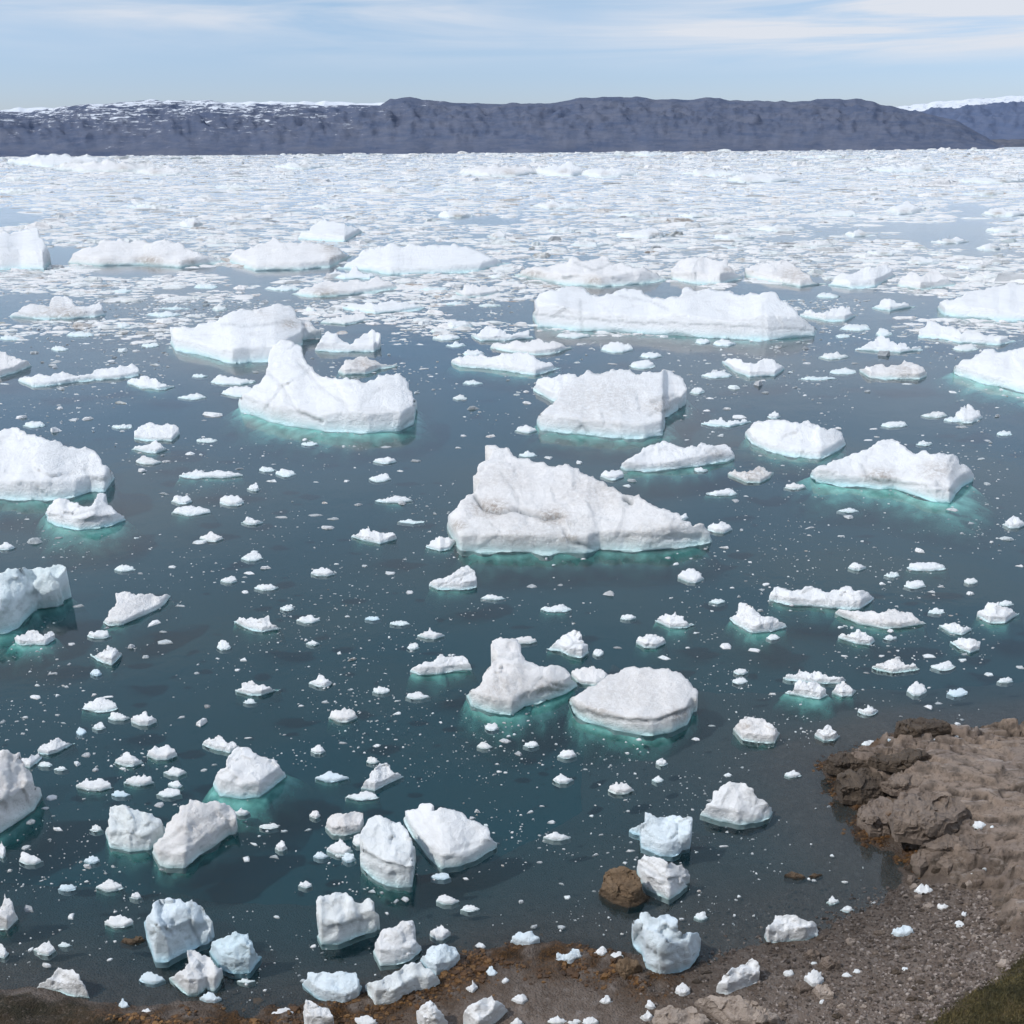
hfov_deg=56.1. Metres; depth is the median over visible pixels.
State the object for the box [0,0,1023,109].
sky
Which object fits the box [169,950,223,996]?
iceberg
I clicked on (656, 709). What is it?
iceberg
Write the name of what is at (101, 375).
iceberg
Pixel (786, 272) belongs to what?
iceberg
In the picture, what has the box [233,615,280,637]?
ice floe
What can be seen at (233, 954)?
iceberg
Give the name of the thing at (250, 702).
ice chunk
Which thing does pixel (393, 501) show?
ice chunk
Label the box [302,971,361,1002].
iceberg
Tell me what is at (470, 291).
ice floe
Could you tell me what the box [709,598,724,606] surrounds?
ice chunk
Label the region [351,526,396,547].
ice floe
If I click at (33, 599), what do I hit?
iceberg
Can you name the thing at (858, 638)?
ice floe
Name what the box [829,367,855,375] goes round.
ice chunk
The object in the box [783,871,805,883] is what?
boulder
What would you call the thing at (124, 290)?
ice chunk
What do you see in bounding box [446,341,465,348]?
ice chunk
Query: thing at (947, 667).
ice chunk
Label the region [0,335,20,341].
ice chunk
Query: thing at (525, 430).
ice chunk
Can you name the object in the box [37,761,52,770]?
ice chunk
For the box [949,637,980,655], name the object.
ice floe
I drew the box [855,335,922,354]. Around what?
iceberg
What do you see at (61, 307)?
iceberg
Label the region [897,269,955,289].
iceberg
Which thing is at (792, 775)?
ice chunk
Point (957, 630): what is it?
ice floe
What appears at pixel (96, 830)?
ice chunk
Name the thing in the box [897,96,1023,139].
distant mountain
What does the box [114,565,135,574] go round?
ice chunk
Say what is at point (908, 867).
stone
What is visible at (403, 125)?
mountain range
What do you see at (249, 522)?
ice chunk
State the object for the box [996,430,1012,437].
ice chunk
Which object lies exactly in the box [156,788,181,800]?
ice chunk
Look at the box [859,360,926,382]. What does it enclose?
iceberg
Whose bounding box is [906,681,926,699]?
ice chunk
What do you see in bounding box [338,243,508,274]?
iceberg
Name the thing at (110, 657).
ice floe
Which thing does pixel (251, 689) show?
ice floe
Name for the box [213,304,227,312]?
ice chunk
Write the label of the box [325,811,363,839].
iceberg
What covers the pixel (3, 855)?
ice chunk
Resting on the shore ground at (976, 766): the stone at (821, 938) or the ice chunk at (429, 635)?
the stone at (821, 938)
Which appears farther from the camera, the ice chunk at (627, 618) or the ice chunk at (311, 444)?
the ice chunk at (311, 444)
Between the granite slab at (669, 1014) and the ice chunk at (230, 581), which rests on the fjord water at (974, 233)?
the ice chunk at (230, 581)
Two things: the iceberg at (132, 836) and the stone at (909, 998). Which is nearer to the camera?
the stone at (909, 998)
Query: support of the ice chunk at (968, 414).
on the fjord water at (974, 233)
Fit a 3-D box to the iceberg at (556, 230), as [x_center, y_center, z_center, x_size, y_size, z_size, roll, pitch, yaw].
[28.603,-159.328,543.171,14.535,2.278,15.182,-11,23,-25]
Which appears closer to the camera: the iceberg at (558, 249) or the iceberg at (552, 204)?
the iceberg at (558, 249)
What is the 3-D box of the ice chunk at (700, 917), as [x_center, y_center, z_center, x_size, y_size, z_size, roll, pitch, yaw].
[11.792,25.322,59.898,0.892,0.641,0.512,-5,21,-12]
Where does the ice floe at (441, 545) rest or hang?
on the fjord water at (974, 233)
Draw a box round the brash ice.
[0,147,1023,344]
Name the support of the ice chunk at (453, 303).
on the fjord water at (974, 233)
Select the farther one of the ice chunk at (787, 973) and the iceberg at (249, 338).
the iceberg at (249, 338)
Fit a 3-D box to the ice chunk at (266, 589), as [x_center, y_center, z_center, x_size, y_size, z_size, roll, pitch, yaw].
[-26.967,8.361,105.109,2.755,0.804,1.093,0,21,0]
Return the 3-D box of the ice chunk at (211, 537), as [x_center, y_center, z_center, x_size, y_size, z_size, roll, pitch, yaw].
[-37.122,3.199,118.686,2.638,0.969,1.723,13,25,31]
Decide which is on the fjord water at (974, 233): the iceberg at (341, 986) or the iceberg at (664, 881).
the iceberg at (664, 881)
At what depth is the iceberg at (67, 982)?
54.78 m
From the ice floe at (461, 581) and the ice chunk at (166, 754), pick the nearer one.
the ice chunk at (166, 754)
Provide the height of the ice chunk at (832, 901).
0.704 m
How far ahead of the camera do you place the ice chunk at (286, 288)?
327.93 m
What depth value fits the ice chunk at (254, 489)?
135.41 m
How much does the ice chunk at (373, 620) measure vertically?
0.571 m
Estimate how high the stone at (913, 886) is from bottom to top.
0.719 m
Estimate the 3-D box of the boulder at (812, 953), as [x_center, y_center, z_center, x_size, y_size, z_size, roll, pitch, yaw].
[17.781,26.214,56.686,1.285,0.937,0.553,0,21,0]
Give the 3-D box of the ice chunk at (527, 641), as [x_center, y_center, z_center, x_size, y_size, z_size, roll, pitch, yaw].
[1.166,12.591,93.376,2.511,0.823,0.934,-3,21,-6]
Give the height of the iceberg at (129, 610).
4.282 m
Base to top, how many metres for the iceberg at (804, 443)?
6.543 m
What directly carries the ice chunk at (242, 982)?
on the fjord water at (974, 233)
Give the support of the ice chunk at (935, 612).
on the fjord water at (974, 233)
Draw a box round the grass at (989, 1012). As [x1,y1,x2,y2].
[929,953,1023,1023]
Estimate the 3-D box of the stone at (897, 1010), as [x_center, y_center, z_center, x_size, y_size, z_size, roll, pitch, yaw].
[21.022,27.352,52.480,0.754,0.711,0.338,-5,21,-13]
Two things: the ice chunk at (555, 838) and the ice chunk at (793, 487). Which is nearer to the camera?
the ice chunk at (555, 838)
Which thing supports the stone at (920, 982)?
on the shore ground at (976, 766)
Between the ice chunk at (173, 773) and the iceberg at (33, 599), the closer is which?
the ice chunk at (173, 773)
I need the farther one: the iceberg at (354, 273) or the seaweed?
the iceberg at (354, 273)
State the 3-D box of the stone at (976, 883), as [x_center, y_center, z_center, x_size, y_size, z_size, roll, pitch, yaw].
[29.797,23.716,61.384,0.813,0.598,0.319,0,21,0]
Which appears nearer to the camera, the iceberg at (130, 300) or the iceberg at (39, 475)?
the iceberg at (39, 475)
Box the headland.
[992,139,1023,146]
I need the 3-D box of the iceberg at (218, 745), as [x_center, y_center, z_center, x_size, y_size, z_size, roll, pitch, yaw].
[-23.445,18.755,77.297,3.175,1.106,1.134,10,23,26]
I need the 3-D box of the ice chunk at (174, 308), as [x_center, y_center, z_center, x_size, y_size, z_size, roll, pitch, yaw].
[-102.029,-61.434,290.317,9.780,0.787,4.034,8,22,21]
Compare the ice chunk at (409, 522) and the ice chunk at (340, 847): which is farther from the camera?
the ice chunk at (409, 522)
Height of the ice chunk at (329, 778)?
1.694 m
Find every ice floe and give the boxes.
[6,630,63,659]
[22,753,43,771]
[90,645,122,668]
[126,376,175,394]
[134,422,179,443]
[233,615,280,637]
[235,680,280,698]
[320,313,370,326]
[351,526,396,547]
[425,536,454,554]
[429,565,477,598]
[455,284,499,297]
[533,373,576,403]
[546,630,588,664]
[571,666,607,687]
[636,634,665,653]
[653,612,695,638]
[701,417,751,428]
[728,466,773,485]
[733,716,779,749]
[779,679,835,713]
[814,725,839,742]
[832,681,856,701]
[837,629,874,648]
[871,658,919,676]
[872,298,912,310]
[939,622,971,637]
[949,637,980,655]
[976,602,1020,632]
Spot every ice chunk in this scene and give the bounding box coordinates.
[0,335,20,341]
[0,542,16,552]
[0,841,6,862]
[0,895,19,934]
[0,944,9,962]
[19,852,43,868]
[23,421,45,429]
[34,941,56,960]
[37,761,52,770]
[51,346,68,352]
[54,766,68,774]
[58,884,76,895]
[58,942,72,951]
[66,331,93,338]
[76,727,86,738]
[76,778,113,796]
[81,697,118,717]
[84,856,100,867]
[87,630,111,641]
[89,824,103,835]
[90,669,102,679]
[92,722,106,733]
[96,879,124,895]
[104,914,133,932]
[108,712,130,723]
[111,790,131,800]
[112,424,132,430]
[114,288,131,292]
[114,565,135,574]
[114,752,143,771]
[117,322,130,328]
[119,998,129,1007]
[124,774,154,789]
[129,892,142,903]
[131,440,171,456]
[131,711,157,729]
[136,456,162,466]
[139,971,165,986]
[141,343,158,348]
[147,311,179,317]
[147,745,177,763]
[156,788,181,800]
[160,306,188,309]
[163,766,187,779]
[168,781,183,790]
[171,495,192,506]
[171,505,210,519]
[177,469,243,484]
[178,393,206,401]
[192,374,207,378]
[194,284,216,288]
[197,438,217,444]
[200,531,224,544]
[200,992,222,1002]
[208,374,255,386]
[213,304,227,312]
[216,640,231,653]
[220,386,251,398]
[220,495,244,507]
[220,576,237,585]
[235,807,250,819]
[237,978,255,986]
[241,517,263,527]
[241,551,263,563]
[243,698,257,706]
[247,482,260,493]
[254,584,278,593]
[259,466,275,474]
[259,823,278,832]
[265,285,300,290]
[272,1007,293,1013]
[275,840,287,855]
[276,469,296,479]
[280,605,294,613]
[296,615,319,626]
[298,881,312,892]
[301,441,318,447]
[306,306,315,310]
[306,640,320,648]
[309,674,333,690]
[309,810,320,822]
[310,745,325,757]
[311,567,335,578]
[313,852,328,862]
[315,771,348,785]
[327,839,353,859]
[328,707,357,725]
[342,853,356,866]
[345,791,378,804]
[352,834,359,850]
[355,1015,377,1023]
[365,616,380,623]
[366,756,379,767]
[369,473,391,484]
[372,686,389,696]
[373,456,397,465]
[375,495,413,507]
[390,620,410,628]
[397,519,424,525]
[405,691,430,702]
[406,643,419,652]
[417,627,444,641]
[420,286,446,290]
[430,925,450,944]
[431,327,448,334]
[431,873,451,883]
[432,334,461,341]
[436,894,459,908]
[442,301,464,304]
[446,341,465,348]
[448,320,473,330]
[453,394,466,401]
[460,905,479,915]
[462,349,483,356]
[463,380,482,386]
[466,980,477,992]
[477,742,492,752]
[479,303,500,307]
[481,594,505,602]
[485,722,498,734]
[486,966,497,975]
[502,977,508,983]
[510,931,539,945]
[510,1018,523,1023]
[511,994,527,1003]
[515,425,536,434]
[516,636,536,646]
[519,451,536,458]
[523,741,538,751]
[540,604,571,616]
[543,832,570,844]
[547,1015,566,1023]
[552,773,573,787]
[555,332,590,339]
[557,749,576,762]
[568,1019,580,1023]
[582,1017,598,1023]
[592,649,603,659]
[594,946,606,955]
[599,995,612,1003]
[600,341,633,354]
[600,470,623,482]
[608,782,633,797]
[611,951,623,957]
[620,614,635,622]
[628,360,655,370]
[638,352,662,359]
[640,1010,653,1020]
[645,1000,655,1008]
[652,776,663,786]
[656,758,667,769]
[675,982,689,995]
[678,568,703,585]
[681,513,688,520]
[689,387,704,395]
[694,467,707,474]
[694,911,707,922]
[695,338,710,345]
[701,371,732,379]
[705,488,738,498]
[708,521,731,535]
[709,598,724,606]
[711,245,737,248]
[711,338,735,347]
[732,677,747,687]
[733,668,747,677]
[765,634,779,643]
[767,411,780,419]
[783,482,805,491]
[783,970,793,976]
[784,770,801,779]
[798,376,837,381]
[804,969,823,986]
[816,292,839,297]
[818,351,849,360]
[826,896,839,905]
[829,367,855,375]
[836,334,849,339]
[836,508,858,514]
[839,324,870,332]
[840,906,853,912]
[842,973,851,976]
[847,562,865,573]
[857,705,877,717]
[861,740,873,745]
[875,328,891,337]
[880,421,907,429]
[882,635,896,643]
[883,572,899,580]
[891,925,913,936]
[903,580,926,591]
[906,562,947,574]
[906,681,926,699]
[914,883,932,894]
[915,440,931,447]
[920,411,946,419]
[927,608,945,616]
[930,660,955,673]
[937,903,947,909]
[943,416,959,423]
[946,688,967,700]
[951,343,977,352]
[955,404,982,425]
[955,920,963,926]
[964,578,977,586]
[973,821,985,829]
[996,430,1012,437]
[996,677,1012,686]
[999,600,1013,608]
[1002,515,1023,530]
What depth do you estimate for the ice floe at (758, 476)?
138.10 m
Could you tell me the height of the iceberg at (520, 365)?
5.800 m
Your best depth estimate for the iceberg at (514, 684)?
82.92 m
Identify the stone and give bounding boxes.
[691,978,702,983]
[778,1002,786,1006]
[781,954,790,958]
[816,935,825,940]
[831,1012,842,1018]
[836,1003,847,1008]
[845,937,855,944]
[873,930,885,935]
[890,969,900,974]
[890,1006,901,1013]
[898,1014,910,1019]
[899,945,910,949]
[905,864,911,870]
[906,996,915,1000]
[908,883,917,889]
[914,894,922,898]
[914,1014,921,1019]
[915,980,925,984]
[921,903,934,909]
[931,866,940,873]
[950,972,959,977]
[965,880,972,888]
[972,879,983,887]
[997,917,1006,925]
[1002,925,1010,931]
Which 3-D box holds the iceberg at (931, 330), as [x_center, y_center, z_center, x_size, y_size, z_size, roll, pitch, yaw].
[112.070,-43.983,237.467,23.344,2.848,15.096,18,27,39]
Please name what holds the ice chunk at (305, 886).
on the fjord water at (974, 233)
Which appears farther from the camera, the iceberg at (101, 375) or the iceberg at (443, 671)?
the iceberg at (101, 375)
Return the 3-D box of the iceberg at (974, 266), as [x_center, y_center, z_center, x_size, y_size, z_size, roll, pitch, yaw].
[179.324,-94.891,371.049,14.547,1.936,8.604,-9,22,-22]
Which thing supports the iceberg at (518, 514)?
on the fjord water at (974, 233)
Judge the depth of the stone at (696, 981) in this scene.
55.01 m
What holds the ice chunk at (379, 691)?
on the fjord water at (974, 233)
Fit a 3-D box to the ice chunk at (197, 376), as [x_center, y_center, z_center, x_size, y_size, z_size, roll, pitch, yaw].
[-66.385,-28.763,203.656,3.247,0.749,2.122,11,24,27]
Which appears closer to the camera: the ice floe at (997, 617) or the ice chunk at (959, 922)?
the ice chunk at (959, 922)
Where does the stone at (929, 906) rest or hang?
on the shore ground at (976, 766)
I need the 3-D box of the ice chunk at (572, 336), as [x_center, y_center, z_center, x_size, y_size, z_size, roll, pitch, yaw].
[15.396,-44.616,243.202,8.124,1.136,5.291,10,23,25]
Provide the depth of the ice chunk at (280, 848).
65.88 m
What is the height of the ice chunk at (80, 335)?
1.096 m
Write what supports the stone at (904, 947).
on the shore ground at (976, 766)
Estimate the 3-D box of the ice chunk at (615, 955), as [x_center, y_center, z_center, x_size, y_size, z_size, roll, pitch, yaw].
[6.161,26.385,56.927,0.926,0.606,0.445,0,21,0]
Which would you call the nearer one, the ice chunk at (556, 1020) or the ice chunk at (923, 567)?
the ice chunk at (556, 1020)
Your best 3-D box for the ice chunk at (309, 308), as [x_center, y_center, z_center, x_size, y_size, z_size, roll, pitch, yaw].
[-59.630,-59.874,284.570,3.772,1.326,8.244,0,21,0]
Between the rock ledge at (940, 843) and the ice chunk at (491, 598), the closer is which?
the rock ledge at (940, 843)
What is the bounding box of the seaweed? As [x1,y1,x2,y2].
[105,738,920,1023]
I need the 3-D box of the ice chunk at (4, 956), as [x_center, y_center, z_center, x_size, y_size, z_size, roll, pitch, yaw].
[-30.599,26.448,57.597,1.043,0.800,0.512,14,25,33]
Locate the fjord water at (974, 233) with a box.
[0,147,1023,350]
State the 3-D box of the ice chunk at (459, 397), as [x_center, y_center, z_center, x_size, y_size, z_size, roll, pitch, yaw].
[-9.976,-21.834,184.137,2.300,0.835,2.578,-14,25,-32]
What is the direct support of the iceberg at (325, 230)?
on the fjord water at (974, 233)
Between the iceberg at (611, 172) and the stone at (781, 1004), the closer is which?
the stone at (781, 1004)
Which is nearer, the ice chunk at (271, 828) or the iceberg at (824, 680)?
the ice chunk at (271, 828)
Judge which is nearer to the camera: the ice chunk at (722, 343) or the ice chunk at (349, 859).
the ice chunk at (349, 859)
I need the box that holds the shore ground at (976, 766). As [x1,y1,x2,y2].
[0,664,1023,1023]
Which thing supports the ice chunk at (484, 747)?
on the fjord water at (974, 233)
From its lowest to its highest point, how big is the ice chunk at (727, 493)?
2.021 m
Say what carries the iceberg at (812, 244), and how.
on the fjord water at (974, 233)
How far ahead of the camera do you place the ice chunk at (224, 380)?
197.31 m
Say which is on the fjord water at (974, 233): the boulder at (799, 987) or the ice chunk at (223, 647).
the ice chunk at (223, 647)
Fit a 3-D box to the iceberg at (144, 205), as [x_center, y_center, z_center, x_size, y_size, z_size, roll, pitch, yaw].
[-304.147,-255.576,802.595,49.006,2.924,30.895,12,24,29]
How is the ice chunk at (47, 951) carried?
on the fjord water at (974, 233)
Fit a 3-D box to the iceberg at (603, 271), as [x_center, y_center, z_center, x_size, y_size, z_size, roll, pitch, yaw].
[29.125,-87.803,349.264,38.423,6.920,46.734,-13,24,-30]
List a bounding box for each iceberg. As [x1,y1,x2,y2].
[0,188,45,192]
[0,227,50,269]
[0,351,31,378]
[0,427,115,515]
[0,564,79,659]
[0,749,49,848]
[6,154,107,166]
[10,296,104,319]
[18,363,139,389]
[37,493,137,549]
[37,967,88,997]
[38,738,75,758]
[52,159,163,172]
[68,238,224,267]
[102,591,174,633]
[105,804,165,868]
[120,298,141,301]
[127,203,173,207]
[134,165,196,175]
[144,897,214,967]
[152,799,237,883]
[167,304,321,370]
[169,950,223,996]
[179,217,202,227]
[202,735,238,756]
[202,747,307,829]
[209,931,262,978]
[211,183,268,188]
[225,237,350,270]
[229,339,428,451]
[272,162,329,169]
[292,276,397,297]
[298,219,361,241]
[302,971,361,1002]
[303,1000,333,1023]
[312,203,349,208]
[315,329,380,354]
[316,892,379,949]
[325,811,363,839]
[330,266,375,278]
[336,356,398,377]
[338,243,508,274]
[342,300,424,315]
[359,815,416,900]
[361,186,415,193]
[361,763,403,793]
[365,962,439,1004]
[373,920,421,970]
[403,803,496,872]
[409,654,472,687]
[416,1000,447,1023]
[420,943,459,975]
[438,210,472,217]
[447,445,711,571]
[450,352,561,381]
[457,164,536,177]
[460,637,577,738]
[463,996,507,1023]
[471,325,534,342]
[487,230,512,238]
[488,274,511,278]
[490,338,572,357]
[514,255,667,286]
[529,369,696,449]
[532,199,584,209]
[533,286,816,346]
[535,161,584,176]
[547,227,574,232]
[547,247,570,252]
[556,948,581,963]
[567,666,698,758]
[570,240,609,245]
[581,166,639,177]
[606,151,673,155]
[613,227,666,238]
[619,211,659,217]
[619,441,736,484]
[629,812,692,861]
[631,912,700,973]
[637,854,689,904]
[671,256,742,284]
[678,210,721,217]
[681,167,755,176]
[700,781,772,829]
[714,232,755,238]
[716,958,759,994]
[721,358,784,380]
[726,602,786,646]
[727,172,794,182]
[741,419,846,466]
[745,260,825,286]
[750,224,809,231]
[764,914,817,942]
[769,586,874,617]
[783,669,845,687]
[786,240,833,247]
[795,154,884,157]
[796,439,990,531]
[800,306,855,323]
[814,210,865,216]
[828,264,895,288]
[834,609,926,638]
[843,229,876,236]
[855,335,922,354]
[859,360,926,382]
[861,164,945,172]
[867,249,904,254]
[886,200,925,214]
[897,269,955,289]
[905,256,946,263]
[918,320,1022,347]
[931,237,968,243]
[937,282,1023,322]
[941,347,1023,407]
[957,263,992,268]
[959,176,1023,183]
[964,190,1008,195]
[976,243,1004,250]
[982,207,1023,217]
[985,226,1021,232]
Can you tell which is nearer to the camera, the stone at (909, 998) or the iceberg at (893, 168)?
the stone at (909, 998)
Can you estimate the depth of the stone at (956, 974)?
54.60 m
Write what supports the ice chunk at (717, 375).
on the fjord water at (974, 233)
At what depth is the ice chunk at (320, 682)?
86.03 m
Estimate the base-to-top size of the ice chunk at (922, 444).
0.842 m
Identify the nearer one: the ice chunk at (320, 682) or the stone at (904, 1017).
the stone at (904, 1017)
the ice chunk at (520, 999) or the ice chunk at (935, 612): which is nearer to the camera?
the ice chunk at (520, 999)
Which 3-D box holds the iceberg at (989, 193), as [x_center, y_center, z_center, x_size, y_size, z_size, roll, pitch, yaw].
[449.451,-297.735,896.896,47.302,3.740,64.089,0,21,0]
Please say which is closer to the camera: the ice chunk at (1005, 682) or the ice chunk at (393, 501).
the ice chunk at (1005, 682)
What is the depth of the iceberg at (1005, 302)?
269.08 m
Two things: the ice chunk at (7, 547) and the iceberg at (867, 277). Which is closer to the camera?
the ice chunk at (7, 547)
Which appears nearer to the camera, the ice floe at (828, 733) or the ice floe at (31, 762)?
the ice floe at (31, 762)
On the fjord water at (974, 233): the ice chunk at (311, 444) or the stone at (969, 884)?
the ice chunk at (311, 444)
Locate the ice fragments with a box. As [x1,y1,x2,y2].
[0,298,1023,1008]
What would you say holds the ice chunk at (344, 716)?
on the fjord water at (974, 233)
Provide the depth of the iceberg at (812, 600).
100.24 m
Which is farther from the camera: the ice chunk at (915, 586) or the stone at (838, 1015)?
the ice chunk at (915, 586)
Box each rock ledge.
[822,749,869,775]
[834,767,884,804]
[856,796,892,837]
[867,748,931,772]
[879,772,924,795]
[888,792,969,844]
[893,717,951,737]
[918,833,989,860]
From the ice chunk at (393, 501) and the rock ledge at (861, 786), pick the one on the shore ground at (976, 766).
the rock ledge at (861, 786)
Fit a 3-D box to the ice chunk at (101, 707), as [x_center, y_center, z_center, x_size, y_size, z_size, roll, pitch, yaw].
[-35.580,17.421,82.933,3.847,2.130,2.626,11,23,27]
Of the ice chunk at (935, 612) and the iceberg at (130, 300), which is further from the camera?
the iceberg at (130, 300)
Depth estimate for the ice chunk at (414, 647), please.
92.26 m
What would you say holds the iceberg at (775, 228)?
on the fjord water at (974, 233)
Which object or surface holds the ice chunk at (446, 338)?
on the fjord water at (974, 233)
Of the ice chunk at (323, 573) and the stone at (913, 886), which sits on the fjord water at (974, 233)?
the ice chunk at (323, 573)
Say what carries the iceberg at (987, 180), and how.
on the fjord water at (974, 233)
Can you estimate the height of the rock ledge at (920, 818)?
2.058 m
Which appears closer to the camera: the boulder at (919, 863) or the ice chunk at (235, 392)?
the boulder at (919, 863)
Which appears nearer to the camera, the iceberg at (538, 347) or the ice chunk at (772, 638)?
the ice chunk at (772, 638)
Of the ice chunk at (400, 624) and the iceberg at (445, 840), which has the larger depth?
the ice chunk at (400, 624)
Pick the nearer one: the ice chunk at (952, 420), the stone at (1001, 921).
the stone at (1001, 921)
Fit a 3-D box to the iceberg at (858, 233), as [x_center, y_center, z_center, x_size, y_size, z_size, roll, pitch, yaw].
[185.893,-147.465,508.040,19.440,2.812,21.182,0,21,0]
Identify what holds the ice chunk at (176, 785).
on the fjord water at (974, 233)
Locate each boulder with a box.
[120,936,147,949]
[598,866,649,913]
[614,957,642,979]
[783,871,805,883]
[792,981,812,993]
[802,949,823,958]
[808,873,822,880]
[812,984,833,999]
[817,955,840,970]
[905,874,916,884]
[910,851,928,877]
[936,856,952,874]
[995,958,1009,966]
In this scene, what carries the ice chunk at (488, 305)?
on the fjord water at (974, 233)
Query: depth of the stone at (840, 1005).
52.83 m
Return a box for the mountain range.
[0,96,1003,156]
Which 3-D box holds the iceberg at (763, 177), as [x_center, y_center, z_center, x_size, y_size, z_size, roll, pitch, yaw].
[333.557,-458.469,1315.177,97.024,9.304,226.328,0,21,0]
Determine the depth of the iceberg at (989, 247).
435.19 m
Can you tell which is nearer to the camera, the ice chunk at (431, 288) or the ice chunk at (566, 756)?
the ice chunk at (566, 756)
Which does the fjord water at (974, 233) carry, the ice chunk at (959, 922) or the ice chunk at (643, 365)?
the ice chunk at (643, 365)
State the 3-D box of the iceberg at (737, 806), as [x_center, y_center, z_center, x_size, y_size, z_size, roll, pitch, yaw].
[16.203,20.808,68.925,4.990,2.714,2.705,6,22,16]
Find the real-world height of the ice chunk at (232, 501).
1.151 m
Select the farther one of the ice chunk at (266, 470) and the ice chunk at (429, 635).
the ice chunk at (266, 470)
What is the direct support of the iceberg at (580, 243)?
on the fjord water at (974, 233)
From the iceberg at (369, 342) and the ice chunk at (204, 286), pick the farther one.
the ice chunk at (204, 286)
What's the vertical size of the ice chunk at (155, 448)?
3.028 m
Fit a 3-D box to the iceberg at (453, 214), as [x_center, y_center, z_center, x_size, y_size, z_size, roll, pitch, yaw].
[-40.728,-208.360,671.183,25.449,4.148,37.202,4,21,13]
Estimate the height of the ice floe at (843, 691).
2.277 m
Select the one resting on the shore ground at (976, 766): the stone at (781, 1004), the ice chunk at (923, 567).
the stone at (781, 1004)
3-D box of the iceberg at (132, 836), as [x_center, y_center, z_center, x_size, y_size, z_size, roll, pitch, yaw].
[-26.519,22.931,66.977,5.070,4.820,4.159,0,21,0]
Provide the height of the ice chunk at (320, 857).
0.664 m
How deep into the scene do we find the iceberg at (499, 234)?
507.90 m
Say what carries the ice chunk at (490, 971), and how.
on the shore ground at (976, 766)
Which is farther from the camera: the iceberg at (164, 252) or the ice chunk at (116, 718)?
the iceberg at (164, 252)
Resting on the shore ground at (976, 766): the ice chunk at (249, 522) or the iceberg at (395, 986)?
the iceberg at (395, 986)
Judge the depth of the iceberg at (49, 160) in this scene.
3484.82 m
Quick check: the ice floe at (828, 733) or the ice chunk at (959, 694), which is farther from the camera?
the ice chunk at (959, 694)
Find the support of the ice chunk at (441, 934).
on the fjord water at (974, 233)
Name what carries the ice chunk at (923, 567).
on the fjord water at (974, 233)
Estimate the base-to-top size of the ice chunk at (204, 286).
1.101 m
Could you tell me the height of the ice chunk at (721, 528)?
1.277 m
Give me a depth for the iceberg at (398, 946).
56.70 m
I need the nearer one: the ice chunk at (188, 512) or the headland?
the ice chunk at (188, 512)
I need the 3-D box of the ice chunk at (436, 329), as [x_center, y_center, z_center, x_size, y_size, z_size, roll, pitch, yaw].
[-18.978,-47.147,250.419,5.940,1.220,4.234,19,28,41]
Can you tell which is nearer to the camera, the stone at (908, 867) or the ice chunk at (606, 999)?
the ice chunk at (606, 999)
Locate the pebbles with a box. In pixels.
[639,883,1023,1023]
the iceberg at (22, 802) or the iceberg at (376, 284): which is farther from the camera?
the iceberg at (376, 284)
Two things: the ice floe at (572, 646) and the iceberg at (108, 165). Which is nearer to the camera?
the ice floe at (572, 646)
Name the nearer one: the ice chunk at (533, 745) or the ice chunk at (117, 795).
the ice chunk at (117, 795)
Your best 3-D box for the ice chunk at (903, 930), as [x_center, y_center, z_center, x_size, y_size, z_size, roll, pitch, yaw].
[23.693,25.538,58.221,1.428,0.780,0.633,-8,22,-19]
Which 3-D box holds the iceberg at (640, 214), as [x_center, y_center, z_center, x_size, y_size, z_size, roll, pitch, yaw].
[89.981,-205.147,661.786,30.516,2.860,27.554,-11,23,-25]
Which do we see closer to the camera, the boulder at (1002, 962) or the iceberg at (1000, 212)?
the boulder at (1002, 962)
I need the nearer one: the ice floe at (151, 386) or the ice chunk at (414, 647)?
the ice chunk at (414, 647)
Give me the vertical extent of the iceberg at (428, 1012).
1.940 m
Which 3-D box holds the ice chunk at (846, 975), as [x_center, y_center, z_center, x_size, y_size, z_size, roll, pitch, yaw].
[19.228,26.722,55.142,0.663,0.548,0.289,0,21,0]
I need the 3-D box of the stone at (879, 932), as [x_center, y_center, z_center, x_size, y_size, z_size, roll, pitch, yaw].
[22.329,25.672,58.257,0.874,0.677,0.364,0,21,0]
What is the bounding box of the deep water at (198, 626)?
[0,304,1023,905]
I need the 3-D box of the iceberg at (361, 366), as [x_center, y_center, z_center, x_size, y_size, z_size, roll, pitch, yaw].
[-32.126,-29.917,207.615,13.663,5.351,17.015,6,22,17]
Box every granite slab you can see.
[652,1005,713,1023]
[694,995,780,1023]
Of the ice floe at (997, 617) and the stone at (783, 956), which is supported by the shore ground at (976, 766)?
the stone at (783, 956)
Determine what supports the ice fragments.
on the fjord water at (974, 233)
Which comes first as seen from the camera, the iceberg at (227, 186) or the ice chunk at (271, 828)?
the ice chunk at (271, 828)
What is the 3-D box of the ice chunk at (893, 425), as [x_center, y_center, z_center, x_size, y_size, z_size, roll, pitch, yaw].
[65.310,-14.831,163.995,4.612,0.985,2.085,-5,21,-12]
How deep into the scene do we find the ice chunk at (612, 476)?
139.20 m
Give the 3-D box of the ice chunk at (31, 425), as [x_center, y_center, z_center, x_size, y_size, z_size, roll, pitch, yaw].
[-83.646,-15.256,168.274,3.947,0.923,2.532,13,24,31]
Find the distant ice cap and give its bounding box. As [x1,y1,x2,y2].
[0,101,382,111]

